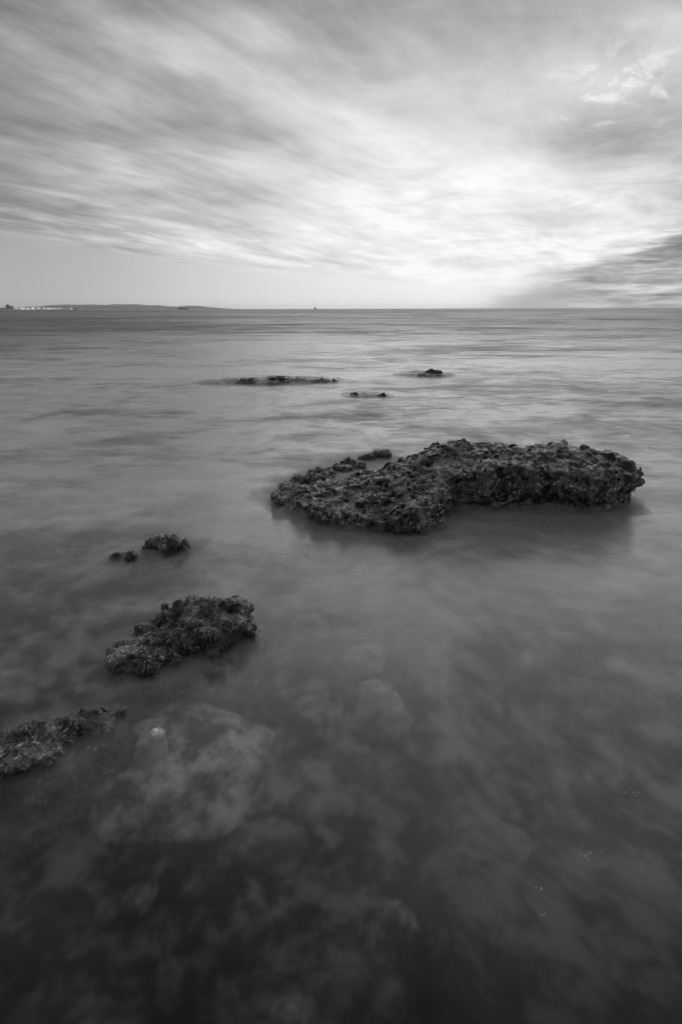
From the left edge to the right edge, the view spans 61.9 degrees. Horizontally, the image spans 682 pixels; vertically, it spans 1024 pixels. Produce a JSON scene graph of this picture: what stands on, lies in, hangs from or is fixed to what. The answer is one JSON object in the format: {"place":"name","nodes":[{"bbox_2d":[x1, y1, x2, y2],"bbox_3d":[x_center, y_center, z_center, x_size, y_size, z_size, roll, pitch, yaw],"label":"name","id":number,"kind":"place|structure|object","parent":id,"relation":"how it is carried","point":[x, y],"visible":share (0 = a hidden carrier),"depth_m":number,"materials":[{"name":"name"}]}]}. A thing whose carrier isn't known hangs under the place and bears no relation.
{"place":"outdoors","nodes":[
{"label":"outdoors","id":0,"kind":"place"},
{"bbox_2d":[0,309,114,309],"bbox_3d":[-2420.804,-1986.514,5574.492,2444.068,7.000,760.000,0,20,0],"label":"beach","id":1,"kind":"structure","parent":0,"point":[57,309],"depth_m":5246.76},
{"bbox_2d":[36,304,226,308],"bbox_3d":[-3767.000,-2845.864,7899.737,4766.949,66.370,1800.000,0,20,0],"label":"hills","id":2,"kind":"structure","parent":0,"point":[112,306],"depth_m":7210.94,"materials":[{"name":"grey"}]},
{"bbox_2d":[0,308,681,1023],"bbox_3d":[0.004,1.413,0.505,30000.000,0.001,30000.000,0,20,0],"label":"sea water","id":3,"kind":"structure","parent":0,"point":[360,780],"depth_m":2.40,"materials":[{"name":"grey liquid"}]},
{"bbox_2d":[0,704,130,780],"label":"sea rock","id":4,"kind":"object","parent":3,"relation":"in","point":[32,747],"visible":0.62,"depth_m":2.04,"materials":[{"name":"grey stone"}]},
{"bbox_2d":[108,551,124,560],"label":"sea rock","id":5,"kind":"object","parent":3,"relation":"in","point":[117,556],"visible":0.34,"depth_m":3.60,"materials":[{"name":"grey stone"}]},
{"bbox_2d":[121,550,137,562],"bbox_3d":[-1.328,0.432,3.672,0.256,0.434,0.287,15,24,35],"label":"sea rock","id":6,"kind":"object","parent":3,"relation":"in","point":[129,556],"visible":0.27,"depth_m":3.59,"materials":[{"name":"grey stone"}]},
{"bbox_2d":[139,533,190,557],"bbox_3d":[-1.162,0.359,3.828,0.552,0.466,0.405,0,20,0],"label":"sea rock","id":7,"kind":"object","parent":3,"relation":"in","point":[167,545],"visible":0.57,"depth_m":3.70,"materials":[{"name":"grey stone"}]},
{"bbox_2d":[102,593,258,681],"bbox_3d":[-0.748,0.711,2.735,0.867,0.530,0.734,-7,21,-18],"label":"sea rock","id":8,"kind":"object","parent":3,"relation":"in","point":[180,629],"visible":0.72,"depth_m":2.62,"materials":[{"name":"grey stone"}]},
{"bbox_2d":[237,377,255,382],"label":"sea rock","id":9,"kind":"object","parent":3,"relation":"in","point":[251,379],"visible":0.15,"depth_m":12.13,"materials":[{"name":"grey stone"}]},
{"bbox_2d":[202,375,331,383],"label":"reef shoal","id":10,"kind":"structure","parent":3,"relation":"on","point":[307,379],"depth_m":12.23,"materials":[{"name":"grey stone"}]},
{"bbox_2d":[267,376,289,382],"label":"sea rock","id":11,"kind":"object","parent":3,"relation":"in","point":[278,378],"visible":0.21,"depth_m":12.18,"materials":[{"name":"black stone"}]},
{"bbox_2d":[275,481,297,488],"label":"sea rock","id":12,"kind":"object","parent":3,"relation":"in","point":[293,483],"visible":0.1,"depth_m":5.04,"materials":[{"name":"grey stone"}]},
{"bbox_2d":[289,473,312,483],"bbox_3d":[-0.357,-0.153,5.316,0.383,0.441,0.368,-11,22,-27],"label":"sea rock","id":13,"kind":"object","parent":3,"relation":"in","point":[296,478],"visible":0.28,"depth_m":5.22,"materials":[{"name":"grey stone"}]},
{"bbox_2d":[300,476,315,485],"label":"sea rock","id":14,"kind":"object","parent":3,"relation":"in","point":[308,480],"visible":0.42,"depth_m":5.10,"materials":[{"name":"grey stone"}]},
{"bbox_2d":[307,465,322,474],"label":"sea rock","id":15,"kind":"object","parent":3,"relation":"in","point":[318,469],"visible":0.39,"depth_m":5.45,"materials":[{"name":"grey stone"}]},
{"bbox_2d":[312,378,329,381],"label":"sea rock","id":16,"kind":"object","parent":3,"relation":"in","point":[323,380],"visible":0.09,"depth_m":12.31,"materials":[{"name":"grey stone"}]},
{"bbox_2d":[308,471,335,480],"bbox_3d":[-0.174,-0.178,5.328,0.414,0.479,0.361,0,20,0],"label":"sea rock","id":17,"kind":"object","parent":3,"relation":"in","point":[324,475],"visible":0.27,"depth_m":5.22,"materials":[{"name":"grey stone"}]},
{"bbox_2d":[320,466,339,475],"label":"sea rock","id":18,"kind":"object","parent":3,"relation":"in","point":[331,470],"visible":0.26,"depth_m":5.39,"materials":[{"name":"grey stone"}]},
{"bbox_2d":[333,463,353,472],"bbox_3d":[-0.001,-0.261,5.617,0.322,0.440,0.334,8,21,23],"label":"sea rock","id":19,"kind":"object","parent":3,"relation":"in","point":[341,468],"visible":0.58,"depth_m":5.54,"materials":[{"name":"grey stone"}]},
{"bbox_2d":[339,457,356,464],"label":"sea rock","id":20,"kind":"object","parent":3,"relation":"in","point":[347,461],"visible":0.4,"depth_m":5.77,"materials":[{"name":"grey stone"}]},
{"bbox_2d":[352,461,366,470],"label":"sea rock","id":21,"kind":"object","parent":3,"relation":"in","point":[359,465],"visible":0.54,"depth_m":5.62,"materials":[{"name":"grey stone"}]},
{"bbox_2d":[357,452,376,461],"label":"sea rock","id":22,"kind":"object","parent":3,"relation":"in","point":[370,457],"visible":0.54,"depth_m":5.94,"materials":[{"name":"grey stone"}]},
{"bbox_2d":[371,448,391,459],"bbox_3d":[0.430,-0.456,6.114,0.428,0.471,0.363,0,20,0],"label":"sea rock","id":23,"kind":"object","parent":3,"relation":"in","point":[380,454],"visible":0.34,"depth_m":6.00,"materials":[{"name":"grey stone"}]},
{"bbox_2d":[393,370,450,376],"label":"reef shoal","id":24,"kind":"structure","parent":3,"relation":"in","point":[418,372],"depth_m":13.45,"materials":[{"name":"grey stone"}]},
{"bbox_2d":[425,369,442,374],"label":"sea rock","id":25,"kind":"object","parent":3,"relation":"in","point":[433,371],"visible":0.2,"depth_m":13.53,"materials":[{"name":"black stone"}]},
{"bbox_2d":[271,438,644,536],"bbox_3d":[0.916,-0.152,4.700,3.078,0.876,1.556,-6,20,-16],"label":"sea rock","id":26,"kind":"object","parent":3,"relation":"in","point":[432,486],"visible":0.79,"depth_m":4.39,"materials":[{"name":"stone"}]},
{"bbox_2d":[536,672,678,915],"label":"foam flecks","id":27,"kind":"object","parent":3,"relation":"on","point":[604,782],"visible":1,"depth_m":1.76,"materials":[{"name":"grey liquid"}]},
{"bbox_2d":[0,0,681,308],"label":"sky","id":28,"kind":"structure","parent":0,"point":[229,154],"materials":[{"name":"grey"}]}
]}

